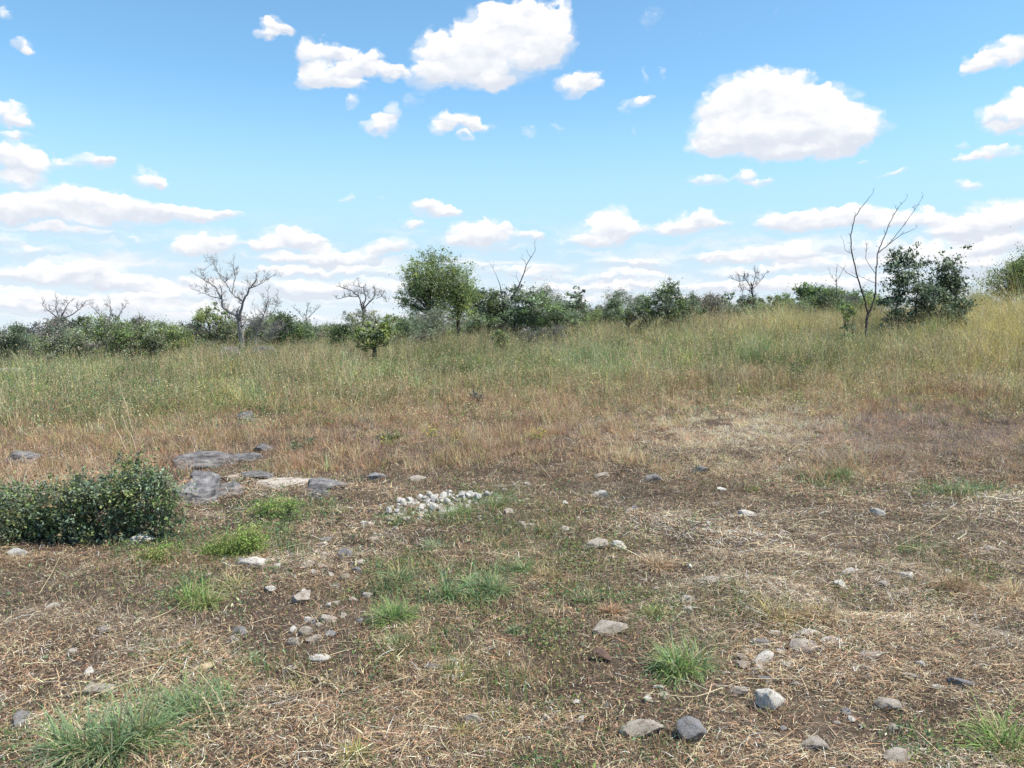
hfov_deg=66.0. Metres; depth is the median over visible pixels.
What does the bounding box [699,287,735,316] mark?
skyline shrub
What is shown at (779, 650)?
stone
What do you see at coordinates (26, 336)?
green shrub
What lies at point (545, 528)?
grass tussock
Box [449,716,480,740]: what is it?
grass tussock
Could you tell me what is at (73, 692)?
straw stalk
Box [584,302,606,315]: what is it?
grey bush
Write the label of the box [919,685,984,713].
straw stalk
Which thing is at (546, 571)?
grass tussock
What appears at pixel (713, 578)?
stone
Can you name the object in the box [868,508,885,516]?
stone
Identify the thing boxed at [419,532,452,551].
grass tussock
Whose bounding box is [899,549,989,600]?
grass tussock
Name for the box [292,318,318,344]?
green shrub
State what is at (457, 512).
grass tussock
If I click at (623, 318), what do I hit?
dry shrub
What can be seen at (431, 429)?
flowering weed
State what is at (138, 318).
grey bush
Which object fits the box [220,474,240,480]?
ledge rock
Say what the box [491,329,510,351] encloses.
shrub
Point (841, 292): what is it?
skyline shrub
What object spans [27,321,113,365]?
spreading shrub
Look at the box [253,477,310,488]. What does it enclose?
ledge rock
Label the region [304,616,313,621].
stone
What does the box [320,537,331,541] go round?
stone
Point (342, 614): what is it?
stone
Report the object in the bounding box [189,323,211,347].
green shrub
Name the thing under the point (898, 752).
stone
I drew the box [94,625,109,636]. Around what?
stone
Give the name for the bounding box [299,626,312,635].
stone
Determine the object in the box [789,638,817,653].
stone
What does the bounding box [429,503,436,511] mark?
heap stone
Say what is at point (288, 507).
herb mat
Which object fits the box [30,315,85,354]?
grey bush
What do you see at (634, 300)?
hazy shrub
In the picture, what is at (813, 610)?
grass tussock
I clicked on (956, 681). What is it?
stone
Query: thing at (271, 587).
stone
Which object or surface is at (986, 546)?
stone
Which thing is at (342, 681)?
grass tussock
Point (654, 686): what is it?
stone
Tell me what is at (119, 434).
straw stalk
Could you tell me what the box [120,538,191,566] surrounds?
herb mat
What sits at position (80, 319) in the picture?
dark shrub
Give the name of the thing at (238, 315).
bare tree
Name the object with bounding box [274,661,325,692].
straw stalk
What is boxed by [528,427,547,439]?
flowering weed
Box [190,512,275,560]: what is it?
herb mat
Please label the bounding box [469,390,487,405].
twig clump
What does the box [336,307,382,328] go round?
wispy shrub
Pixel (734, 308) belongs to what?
spreading shrub
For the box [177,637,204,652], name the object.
grass tussock
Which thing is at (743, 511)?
stone
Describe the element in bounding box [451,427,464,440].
flowering weed
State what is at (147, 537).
stone
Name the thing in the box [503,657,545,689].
grass tussock
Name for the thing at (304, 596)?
stone
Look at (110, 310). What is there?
bare tree
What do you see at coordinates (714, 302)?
grey bush
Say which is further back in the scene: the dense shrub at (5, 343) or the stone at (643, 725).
the dense shrub at (5, 343)
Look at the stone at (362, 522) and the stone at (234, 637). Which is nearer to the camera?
the stone at (234, 637)
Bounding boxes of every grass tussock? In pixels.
[2,671,224,767]
[108,657,277,745]
[109,696,204,755]
[166,570,234,614]
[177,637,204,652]
[200,677,240,701]
[210,566,258,595]
[245,648,262,667]
[286,681,310,694]
[311,666,355,688]
[328,734,383,767]
[361,552,429,596]
[361,589,427,632]
[373,623,424,657]
[386,508,416,526]
[413,552,526,609]
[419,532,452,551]
[429,498,484,523]
[433,654,476,687]
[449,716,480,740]
[476,488,522,509]
[498,548,548,580]
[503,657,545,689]
[504,622,524,634]
[524,517,565,536]
[524,557,573,583]
[571,585,600,604]
[595,598,629,618]
[626,624,730,691]
[629,595,677,625]
[636,547,684,572]
[745,483,766,492]
[748,593,807,637]
[794,596,843,625]
[825,461,857,481]
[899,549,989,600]
[904,542,925,554]
[927,473,986,493]
[941,687,1023,767]
[987,573,1023,601]
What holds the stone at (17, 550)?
on the ground at (616, 668)
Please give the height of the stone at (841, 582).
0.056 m
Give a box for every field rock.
[218,347,242,356]
[250,347,278,357]
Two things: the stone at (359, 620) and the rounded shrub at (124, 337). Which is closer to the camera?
the stone at (359, 620)
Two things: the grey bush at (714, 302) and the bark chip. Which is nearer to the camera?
the bark chip
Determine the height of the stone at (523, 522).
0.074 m
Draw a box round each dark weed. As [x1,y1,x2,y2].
[284,435,318,453]
[375,430,410,441]
[785,362,807,382]
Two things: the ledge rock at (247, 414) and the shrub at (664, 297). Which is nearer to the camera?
the ledge rock at (247, 414)
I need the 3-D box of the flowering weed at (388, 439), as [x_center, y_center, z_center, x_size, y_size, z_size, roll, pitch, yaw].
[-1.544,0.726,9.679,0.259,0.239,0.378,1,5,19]
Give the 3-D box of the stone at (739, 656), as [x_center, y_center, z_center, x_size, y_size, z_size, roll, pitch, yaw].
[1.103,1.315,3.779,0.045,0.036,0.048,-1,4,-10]
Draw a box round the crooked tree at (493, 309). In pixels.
[472,238,534,331]
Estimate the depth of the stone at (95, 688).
3.39 m
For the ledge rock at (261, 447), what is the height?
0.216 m
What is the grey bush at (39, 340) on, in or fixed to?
on the ground at (616, 668)
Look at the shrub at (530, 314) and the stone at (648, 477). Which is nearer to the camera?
the stone at (648, 477)
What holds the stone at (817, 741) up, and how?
on the ground at (616, 668)
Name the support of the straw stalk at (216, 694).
on the ground at (616, 668)
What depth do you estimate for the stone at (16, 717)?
3.12 m
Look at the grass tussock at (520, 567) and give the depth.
5.03 m
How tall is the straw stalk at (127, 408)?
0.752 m
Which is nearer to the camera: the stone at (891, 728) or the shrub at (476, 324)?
the stone at (891, 728)
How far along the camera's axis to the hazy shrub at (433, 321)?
25.35 m
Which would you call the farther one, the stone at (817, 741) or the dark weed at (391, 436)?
the dark weed at (391, 436)
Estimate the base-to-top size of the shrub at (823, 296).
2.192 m
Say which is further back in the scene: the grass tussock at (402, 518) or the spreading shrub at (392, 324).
the spreading shrub at (392, 324)
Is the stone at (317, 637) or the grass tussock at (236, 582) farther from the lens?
the grass tussock at (236, 582)
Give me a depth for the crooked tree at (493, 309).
26.25 m
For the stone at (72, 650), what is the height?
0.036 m
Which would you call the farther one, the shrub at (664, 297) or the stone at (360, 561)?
the shrub at (664, 297)
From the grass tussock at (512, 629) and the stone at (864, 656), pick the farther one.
the grass tussock at (512, 629)
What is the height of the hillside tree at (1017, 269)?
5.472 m
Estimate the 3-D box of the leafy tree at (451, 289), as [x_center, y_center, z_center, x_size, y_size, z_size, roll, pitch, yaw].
[-2.590,-3.247,29.103,3.746,3.915,3.217,0,4,0]
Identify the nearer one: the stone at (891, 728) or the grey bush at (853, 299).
the stone at (891, 728)
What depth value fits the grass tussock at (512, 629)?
4.06 m
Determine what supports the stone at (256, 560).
on the ground at (616, 668)
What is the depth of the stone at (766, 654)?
3.72 m
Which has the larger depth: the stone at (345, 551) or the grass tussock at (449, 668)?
the stone at (345, 551)
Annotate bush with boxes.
[0,438,203,549]
[28,326,50,341]
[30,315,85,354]
[130,312,150,329]
[170,319,210,345]
[492,316,521,335]
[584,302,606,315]
[695,290,732,319]
[844,293,862,311]
[873,241,981,334]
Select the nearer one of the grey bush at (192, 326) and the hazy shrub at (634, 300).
the grey bush at (192, 326)
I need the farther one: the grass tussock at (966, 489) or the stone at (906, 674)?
the grass tussock at (966, 489)
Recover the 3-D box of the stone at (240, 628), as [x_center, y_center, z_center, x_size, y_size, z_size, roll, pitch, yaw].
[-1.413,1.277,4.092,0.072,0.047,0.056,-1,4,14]
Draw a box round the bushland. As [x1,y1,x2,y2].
[1,288,931,341]
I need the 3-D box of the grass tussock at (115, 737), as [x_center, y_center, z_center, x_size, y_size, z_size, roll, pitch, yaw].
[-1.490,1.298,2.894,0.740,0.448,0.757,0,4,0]
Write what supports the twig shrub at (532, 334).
on the ground at (616, 668)
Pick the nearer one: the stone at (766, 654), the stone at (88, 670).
the stone at (88, 670)
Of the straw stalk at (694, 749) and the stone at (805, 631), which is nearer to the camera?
the straw stalk at (694, 749)
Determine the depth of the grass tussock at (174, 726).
3.04 m
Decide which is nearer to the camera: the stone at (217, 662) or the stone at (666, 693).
the stone at (666, 693)
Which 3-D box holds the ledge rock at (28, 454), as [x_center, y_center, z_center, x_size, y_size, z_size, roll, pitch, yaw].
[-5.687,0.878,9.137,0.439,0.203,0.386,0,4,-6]
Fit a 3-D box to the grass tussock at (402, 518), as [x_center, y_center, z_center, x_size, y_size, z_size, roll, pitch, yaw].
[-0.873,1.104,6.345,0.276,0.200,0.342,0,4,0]
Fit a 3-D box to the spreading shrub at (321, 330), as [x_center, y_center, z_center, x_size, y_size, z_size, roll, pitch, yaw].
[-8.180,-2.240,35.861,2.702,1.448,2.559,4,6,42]
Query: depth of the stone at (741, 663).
3.70 m
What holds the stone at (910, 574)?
on the ground at (616, 668)
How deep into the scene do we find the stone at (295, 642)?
3.93 m
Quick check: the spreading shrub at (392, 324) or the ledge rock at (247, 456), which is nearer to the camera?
the ledge rock at (247, 456)
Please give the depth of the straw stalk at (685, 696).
3.36 m
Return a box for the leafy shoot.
[834,299,858,343]
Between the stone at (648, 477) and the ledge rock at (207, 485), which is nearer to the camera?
the ledge rock at (207, 485)
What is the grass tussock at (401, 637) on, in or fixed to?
on the ground at (616, 668)
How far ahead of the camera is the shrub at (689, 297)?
35.65 m
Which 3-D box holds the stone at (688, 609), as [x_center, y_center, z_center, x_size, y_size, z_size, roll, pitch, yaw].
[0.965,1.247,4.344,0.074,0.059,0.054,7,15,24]
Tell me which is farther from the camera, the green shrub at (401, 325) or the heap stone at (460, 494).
the green shrub at (401, 325)
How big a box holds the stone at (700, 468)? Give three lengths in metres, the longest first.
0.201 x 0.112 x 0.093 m
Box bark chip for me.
[183,661,212,681]
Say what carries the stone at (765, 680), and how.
on the ground at (616, 668)
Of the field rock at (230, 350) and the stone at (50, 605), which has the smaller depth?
the stone at (50, 605)
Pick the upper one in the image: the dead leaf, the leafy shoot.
the leafy shoot
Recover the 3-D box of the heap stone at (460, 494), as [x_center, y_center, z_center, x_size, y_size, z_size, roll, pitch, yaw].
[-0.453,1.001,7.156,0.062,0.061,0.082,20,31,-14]
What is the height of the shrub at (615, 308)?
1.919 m
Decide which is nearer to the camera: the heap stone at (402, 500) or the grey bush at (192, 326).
the heap stone at (402, 500)
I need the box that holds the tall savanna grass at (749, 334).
[0,248,1023,435]
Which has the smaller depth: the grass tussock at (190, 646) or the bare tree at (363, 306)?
the grass tussock at (190, 646)
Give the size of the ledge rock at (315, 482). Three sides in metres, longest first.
0.483 x 0.427 x 0.148 m
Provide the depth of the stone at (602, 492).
7.33 m
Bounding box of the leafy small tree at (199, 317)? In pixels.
[185,299,243,345]
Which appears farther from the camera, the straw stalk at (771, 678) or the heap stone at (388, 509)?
the heap stone at (388, 509)
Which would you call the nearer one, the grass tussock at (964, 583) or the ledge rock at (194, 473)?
the grass tussock at (964, 583)
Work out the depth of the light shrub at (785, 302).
41.54 m
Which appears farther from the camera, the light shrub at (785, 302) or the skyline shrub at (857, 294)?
the skyline shrub at (857, 294)
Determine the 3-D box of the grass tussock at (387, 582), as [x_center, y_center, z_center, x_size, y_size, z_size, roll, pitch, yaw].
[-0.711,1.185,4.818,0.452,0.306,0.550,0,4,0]
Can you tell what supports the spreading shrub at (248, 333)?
on the ground at (616, 668)
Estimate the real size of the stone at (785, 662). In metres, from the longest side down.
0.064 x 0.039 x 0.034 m
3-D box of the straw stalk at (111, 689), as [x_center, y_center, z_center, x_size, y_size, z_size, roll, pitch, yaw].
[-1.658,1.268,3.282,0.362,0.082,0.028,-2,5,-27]
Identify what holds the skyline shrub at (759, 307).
on the ground at (616, 668)
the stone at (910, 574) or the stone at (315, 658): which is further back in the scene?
the stone at (910, 574)
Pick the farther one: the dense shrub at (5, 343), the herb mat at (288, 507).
the dense shrub at (5, 343)
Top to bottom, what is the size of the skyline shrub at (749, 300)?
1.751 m
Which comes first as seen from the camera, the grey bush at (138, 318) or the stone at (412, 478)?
the stone at (412, 478)
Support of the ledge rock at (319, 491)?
on the ground at (616, 668)
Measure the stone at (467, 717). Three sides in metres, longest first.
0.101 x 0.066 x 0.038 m
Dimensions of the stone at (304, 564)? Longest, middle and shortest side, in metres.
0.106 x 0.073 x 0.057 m
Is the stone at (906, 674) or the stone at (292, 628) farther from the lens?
the stone at (292, 628)
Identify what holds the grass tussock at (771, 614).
on the ground at (616, 668)
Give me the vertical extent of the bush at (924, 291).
2.614 m
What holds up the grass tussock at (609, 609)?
on the ground at (616, 668)
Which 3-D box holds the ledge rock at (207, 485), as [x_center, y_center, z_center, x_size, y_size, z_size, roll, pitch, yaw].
[-2.958,1.063,7.320,0.468,0.351,0.724,-1,19,-17]
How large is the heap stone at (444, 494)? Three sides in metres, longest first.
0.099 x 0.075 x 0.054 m
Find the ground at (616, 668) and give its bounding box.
[0,324,1023,767]
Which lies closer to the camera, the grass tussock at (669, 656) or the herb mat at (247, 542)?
the grass tussock at (669, 656)
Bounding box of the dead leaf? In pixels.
[591,647,612,660]
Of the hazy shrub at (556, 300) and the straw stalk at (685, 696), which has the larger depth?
the hazy shrub at (556, 300)
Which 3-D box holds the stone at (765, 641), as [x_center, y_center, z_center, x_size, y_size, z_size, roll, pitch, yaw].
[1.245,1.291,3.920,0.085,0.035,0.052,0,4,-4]
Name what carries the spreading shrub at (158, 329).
on the ground at (616, 668)
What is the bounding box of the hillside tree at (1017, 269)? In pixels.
[972,226,1023,304]
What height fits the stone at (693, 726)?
0.116 m
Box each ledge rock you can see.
[6,451,41,464]
[67,532,100,541]
[171,450,239,470]
[173,471,220,504]
[190,470,221,477]
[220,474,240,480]
[220,480,246,496]
[231,452,264,462]
[235,411,255,421]
[241,471,273,478]
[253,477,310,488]
[254,443,273,452]
[306,477,347,490]
[306,488,329,498]
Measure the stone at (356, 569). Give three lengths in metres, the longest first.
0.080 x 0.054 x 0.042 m
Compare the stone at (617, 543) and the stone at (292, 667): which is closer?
the stone at (292, 667)
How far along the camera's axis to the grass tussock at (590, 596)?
4.51 m
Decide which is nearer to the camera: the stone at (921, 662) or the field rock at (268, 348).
the stone at (921, 662)
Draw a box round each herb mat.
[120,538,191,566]
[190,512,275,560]
[243,492,306,518]
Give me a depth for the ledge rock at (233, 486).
7.51 m
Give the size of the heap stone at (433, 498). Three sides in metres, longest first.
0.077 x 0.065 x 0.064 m
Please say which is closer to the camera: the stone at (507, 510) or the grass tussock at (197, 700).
the grass tussock at (197, 700)
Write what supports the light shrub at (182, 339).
on the ground at (616, 668)
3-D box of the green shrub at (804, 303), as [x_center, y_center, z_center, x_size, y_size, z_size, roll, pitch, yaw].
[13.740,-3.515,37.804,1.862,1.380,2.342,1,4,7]
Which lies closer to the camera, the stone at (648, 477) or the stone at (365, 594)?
the stone at (365, 594)
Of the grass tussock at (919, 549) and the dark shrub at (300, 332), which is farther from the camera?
the dark shrub at (300, 332)
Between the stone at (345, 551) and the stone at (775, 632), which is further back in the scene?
the stone at (345, 551)
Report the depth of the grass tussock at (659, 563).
5.17 m
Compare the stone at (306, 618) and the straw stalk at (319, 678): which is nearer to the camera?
the straw stalk at (319, 678)
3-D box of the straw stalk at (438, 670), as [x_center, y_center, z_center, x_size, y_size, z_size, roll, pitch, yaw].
[-0.378,1.295,3.684,0.797,0.043,0.150,2,5,28]
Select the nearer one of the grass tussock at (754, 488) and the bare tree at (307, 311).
the grass tussock at (754, 488)
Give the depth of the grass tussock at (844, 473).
8.09 m
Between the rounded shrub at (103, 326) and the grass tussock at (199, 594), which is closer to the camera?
the grass tussock at (199, 594)
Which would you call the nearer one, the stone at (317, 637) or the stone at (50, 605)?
the stone at (317, 637)
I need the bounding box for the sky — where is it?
[0,0,1023,332]
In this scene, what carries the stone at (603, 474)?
on the ground at (616, 668)
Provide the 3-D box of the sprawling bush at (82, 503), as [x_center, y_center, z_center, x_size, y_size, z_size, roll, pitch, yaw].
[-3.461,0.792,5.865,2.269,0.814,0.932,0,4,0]
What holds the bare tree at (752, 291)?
on the ground at (616, 668)
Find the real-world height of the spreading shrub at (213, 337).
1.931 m
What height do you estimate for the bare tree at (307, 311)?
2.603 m
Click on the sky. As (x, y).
(637, 143)
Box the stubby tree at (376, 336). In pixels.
[349,314,400,361]
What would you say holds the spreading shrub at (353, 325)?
on the ground at (616, 668)
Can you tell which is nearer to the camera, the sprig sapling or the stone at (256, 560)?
the stone at (256, 560)
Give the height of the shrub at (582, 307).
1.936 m
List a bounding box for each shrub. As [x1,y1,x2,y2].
[0,321,41,367]
[0,327,46,361]
[3,318,38,355]
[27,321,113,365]
[42,315,91,327]
[78,309,139,358]
[98,314,176,362]
[131,317,194,357]
[154,320,204,358]
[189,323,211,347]
[201,316,242,348]
[230,309,288,347]
[238,284,295,347]
[258,309,312,349]
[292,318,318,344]
[302,321,337,346]
[322,322,365,341]
[323,323,353,347]
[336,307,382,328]
[375,312,412,343]
[382,311,432,345]
[402,305,455,346]
[439,318,464,338]
[442,315,478,336]
[461,312,511,338]
[488,277,589,343]
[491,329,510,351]
[517,279,571,330]
[519,323,567,348]
[555,296,593,328]
[569,297,593,325]
[588,302,605,326]
[595,287,642,326]
[598,295,625,327]
[619,312,637,326]
[621,275,709,334]
[626,293,659,326]
[684,290,702,317]
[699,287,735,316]
[706,301,750,320]
[734,295,769,309]
[734,301,786,317]
[764,292,795,307]
[774,297,794,308]
[784,298,818,315]
[788,275,830,312]
[805,285,856,318]
[816,285,856,315]
[848,286,884,309]
[853,292,892,314]
[971,288,991,304]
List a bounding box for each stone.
[7,548,29,556]
[12,710,31,730]
[47,602,60,609]
[65,648,78,654]
[83,683,118,697]
[84,666,94,675]
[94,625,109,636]
[129,533,155,544]
[215,657,224,664]
[228,635,239,642]
[232,626,246,634]
[238,556,266,569]
[264,585,276,591]
[283,665,296,671]
[286,637,299,646]
[289,625,296,632]
[292,590,310,603]
[299,560,315,568]
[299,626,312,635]
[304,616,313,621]
[305,634,321,642]
[308,653,330,662]
[318,563,329,568]
[319,614,337,622]
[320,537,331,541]
[324,630,335,635]
[337,548,351,558]
[340,612,346,618]
[352,567,362,574]
[354,559,364,564]
[355,618,364,623]
[360,521,373,525]
[362,592,372,597]
[366,472,386,479]
[385,507,391,513]
[400,498,405,505]
[409,475,426,481]
[423,663,440,671]
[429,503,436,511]
[430,495,436,501]
[440,492,447,497]
[458,491,464,497]
[459,713,481,726]
[466,490,474,498]
[504,508,513,513]
[515,521,527,528]
[583,537,609,548]
[591,490,608,497]
[592,620,628,635]
[595,472,607,477]
[611,540,625,550]
[619,719,663,738]
[644,474,661,481]
[644,694,651,702]
[652,685,663,689]
[659,691,669,699]
[676,716,706,742]
[679,595,694,603]
[681,605,692,613]
[692,466,709,473]
[696,576,718,586]
[717,487,725,491]
[729,687,749,697]
[735,661,750,667]
[736,653,746,660]
[737,509,755,516]
[751,650,773,665]
[755,638,770,647]
[755,688,784,710]
[756,675,775,683]
[768,630,780,636]
[775,648,784,654]
[779,725,786,730]
[782,661,790,667]
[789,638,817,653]
[797,628,820,638]
[800,735,829,751]
[821,636,843,646]
[834,580,846,587]
[841,567,854,574]
[842,707,851,715]
[846,715,855,722]
[847,663,860,671]
[854,650,885,662]
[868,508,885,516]
[875,697,903,710]
[879,580,889,585]
[883,747,908,765]
[886,723,898,731]
[898,572,912,579]
[901,672,919,679]
[915,660,925,666]
[946,677,976,687]
[978,545,996,553]
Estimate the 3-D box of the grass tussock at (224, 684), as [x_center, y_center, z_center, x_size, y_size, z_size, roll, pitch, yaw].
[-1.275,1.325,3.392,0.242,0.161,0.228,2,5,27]
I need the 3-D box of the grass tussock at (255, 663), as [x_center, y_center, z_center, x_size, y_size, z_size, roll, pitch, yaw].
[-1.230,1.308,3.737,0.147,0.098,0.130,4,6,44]
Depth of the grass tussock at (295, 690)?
3.43 m
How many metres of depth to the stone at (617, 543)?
5.56 m
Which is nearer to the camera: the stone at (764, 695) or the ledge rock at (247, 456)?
the stone at (764, 695)
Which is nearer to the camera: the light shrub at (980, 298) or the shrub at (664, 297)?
the shrub at (664, 297)
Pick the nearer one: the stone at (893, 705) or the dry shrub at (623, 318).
the stone at (893, 705)
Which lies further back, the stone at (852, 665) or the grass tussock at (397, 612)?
the grass tussock at (397, 612)
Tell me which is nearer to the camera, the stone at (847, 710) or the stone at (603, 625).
the stone at (847, 710)
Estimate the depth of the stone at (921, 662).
3.62 m
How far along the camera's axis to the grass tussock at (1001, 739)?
2.95 m
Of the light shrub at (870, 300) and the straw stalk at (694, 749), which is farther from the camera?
the light shrub at (870, 300)
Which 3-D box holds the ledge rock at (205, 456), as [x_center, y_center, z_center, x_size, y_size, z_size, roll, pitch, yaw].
[-3.443,0.925,9.072,0.800,0.341,0.569,-4,6,-42]
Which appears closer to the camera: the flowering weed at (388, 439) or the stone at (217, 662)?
the stone at (217, 662)
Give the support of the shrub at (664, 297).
on the ground at (616, 668)
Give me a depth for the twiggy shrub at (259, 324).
28.36 m
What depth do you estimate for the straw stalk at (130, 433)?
9.35 m
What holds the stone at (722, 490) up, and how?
on the ground at (616, 668)
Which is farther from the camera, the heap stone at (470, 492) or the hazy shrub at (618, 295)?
the hazy shrub at (618, 295)
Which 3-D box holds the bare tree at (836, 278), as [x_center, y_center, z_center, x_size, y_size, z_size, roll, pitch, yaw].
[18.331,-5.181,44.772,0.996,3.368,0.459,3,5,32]
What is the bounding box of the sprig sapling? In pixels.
[564,285,588,329]
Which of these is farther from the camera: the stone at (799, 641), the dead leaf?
the stone at (799, 641)
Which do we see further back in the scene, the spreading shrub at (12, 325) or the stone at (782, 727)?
the spreading shrub at (12, 325)
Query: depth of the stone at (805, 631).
4.00 m
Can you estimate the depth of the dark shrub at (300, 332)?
29.77 m
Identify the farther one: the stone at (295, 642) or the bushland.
the bushland
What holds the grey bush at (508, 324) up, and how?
on the ground at (616, 668)
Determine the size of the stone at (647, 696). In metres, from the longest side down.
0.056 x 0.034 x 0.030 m
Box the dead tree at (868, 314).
[838,190,922,345]
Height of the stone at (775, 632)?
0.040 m
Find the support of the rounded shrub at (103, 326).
on the ground at (616, 668)
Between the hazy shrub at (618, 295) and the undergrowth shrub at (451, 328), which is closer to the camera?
the undergrowth shrub at (451, 328)
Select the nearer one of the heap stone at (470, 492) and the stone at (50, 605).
the stone at (50, 605)
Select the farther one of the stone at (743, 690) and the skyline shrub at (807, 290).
the skyline shrub at (807, 290)
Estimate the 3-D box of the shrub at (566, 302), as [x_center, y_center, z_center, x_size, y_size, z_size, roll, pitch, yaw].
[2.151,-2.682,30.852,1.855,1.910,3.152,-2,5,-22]
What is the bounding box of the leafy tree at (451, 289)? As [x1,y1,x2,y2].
[389,242,488,339]
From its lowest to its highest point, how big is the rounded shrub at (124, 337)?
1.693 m
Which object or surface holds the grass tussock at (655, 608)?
on the ground at (616, 668)
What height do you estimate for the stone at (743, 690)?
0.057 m
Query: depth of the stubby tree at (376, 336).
20.93 m
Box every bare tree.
[42,294,85,319]
[89,295,127,349]
[189,253,281,351]
[292,301,319,322]
[336,277,389,320]
[729,265,768,305]
[828,264,844,293]
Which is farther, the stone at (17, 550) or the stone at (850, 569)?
the stone at (17, 550)
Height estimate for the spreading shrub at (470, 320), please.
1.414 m
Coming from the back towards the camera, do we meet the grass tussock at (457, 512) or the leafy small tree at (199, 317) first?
the leafy small tree at (199, 317)
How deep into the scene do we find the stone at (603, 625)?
4.03 m
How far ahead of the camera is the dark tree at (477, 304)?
35.70 m
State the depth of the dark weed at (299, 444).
9.46 m
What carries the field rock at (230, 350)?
on the ground at (616, 668)
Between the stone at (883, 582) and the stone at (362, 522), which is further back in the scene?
the stone at (362, 522)
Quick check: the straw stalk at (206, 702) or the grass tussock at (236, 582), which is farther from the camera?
the grass tussock at (236, 582)
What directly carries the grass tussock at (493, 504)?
on the ground at (616, 668)
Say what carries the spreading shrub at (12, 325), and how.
on the ground at (616, 668)
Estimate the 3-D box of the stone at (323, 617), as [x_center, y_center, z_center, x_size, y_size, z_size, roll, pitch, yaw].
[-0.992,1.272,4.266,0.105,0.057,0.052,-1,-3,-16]
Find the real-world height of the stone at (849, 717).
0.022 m
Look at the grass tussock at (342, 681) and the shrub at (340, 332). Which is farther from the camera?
the shrub at (340, 332)
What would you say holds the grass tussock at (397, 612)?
on the ground at (616, 668)
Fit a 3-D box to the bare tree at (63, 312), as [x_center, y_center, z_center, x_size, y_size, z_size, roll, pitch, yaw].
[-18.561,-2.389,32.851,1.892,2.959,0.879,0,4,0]
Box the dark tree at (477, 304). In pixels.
[464,286,488,321]
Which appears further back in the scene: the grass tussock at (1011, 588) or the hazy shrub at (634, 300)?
the hazy shrub at (634, 300)
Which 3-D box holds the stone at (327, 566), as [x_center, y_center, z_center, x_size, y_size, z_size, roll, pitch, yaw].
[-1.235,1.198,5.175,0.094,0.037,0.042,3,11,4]
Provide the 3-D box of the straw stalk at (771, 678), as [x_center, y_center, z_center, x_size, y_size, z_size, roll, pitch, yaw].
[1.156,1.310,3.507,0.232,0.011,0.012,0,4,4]
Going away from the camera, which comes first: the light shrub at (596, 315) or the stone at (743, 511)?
the stone at (743, 511)
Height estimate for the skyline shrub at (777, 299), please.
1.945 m
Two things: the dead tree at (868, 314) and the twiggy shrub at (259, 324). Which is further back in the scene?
the twiggy shrub at (259, 324)
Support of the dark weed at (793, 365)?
on the ground at (616, 668)
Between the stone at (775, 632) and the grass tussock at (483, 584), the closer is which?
the stone at (775, 632)
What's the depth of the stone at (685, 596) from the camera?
4.46 m
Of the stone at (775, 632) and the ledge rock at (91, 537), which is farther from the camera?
the ledge rock at (91, 537)
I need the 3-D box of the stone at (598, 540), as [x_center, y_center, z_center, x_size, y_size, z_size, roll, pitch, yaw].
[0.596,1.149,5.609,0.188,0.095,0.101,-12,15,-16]
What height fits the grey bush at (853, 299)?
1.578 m
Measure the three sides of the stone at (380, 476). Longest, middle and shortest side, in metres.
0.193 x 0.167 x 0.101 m
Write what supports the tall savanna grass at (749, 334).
on the ground at (616, 668)
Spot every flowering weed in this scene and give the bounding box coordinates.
[379,438,395,445]
[417,423,440,438]
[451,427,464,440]
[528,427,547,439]
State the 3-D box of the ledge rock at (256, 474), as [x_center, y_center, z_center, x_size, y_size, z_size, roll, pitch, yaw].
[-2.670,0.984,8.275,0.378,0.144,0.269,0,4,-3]
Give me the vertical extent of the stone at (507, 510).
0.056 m
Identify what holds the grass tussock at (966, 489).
on the ground at (616, 668)
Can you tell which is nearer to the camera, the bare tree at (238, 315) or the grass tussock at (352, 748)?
the grass tussock at (352, 748)
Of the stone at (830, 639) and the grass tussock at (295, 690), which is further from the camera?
the stone at (830, 639)
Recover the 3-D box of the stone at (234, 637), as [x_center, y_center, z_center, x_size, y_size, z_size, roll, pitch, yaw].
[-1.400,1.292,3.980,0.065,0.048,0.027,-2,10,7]
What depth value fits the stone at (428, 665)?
3.66 m
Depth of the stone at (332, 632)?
4.05 m
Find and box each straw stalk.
[42,662,160,700]
[64,671,160,707]
[111,417,125,450]
[118,379,132,432]
[122,414,136,450]
[168,660,230,731]
[179,680,219,730]
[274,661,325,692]
[288,668,337,684]
[372,636,511,678]
[639,687,721,696]
[690,726,710,756]
[745,678,798,678]
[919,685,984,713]

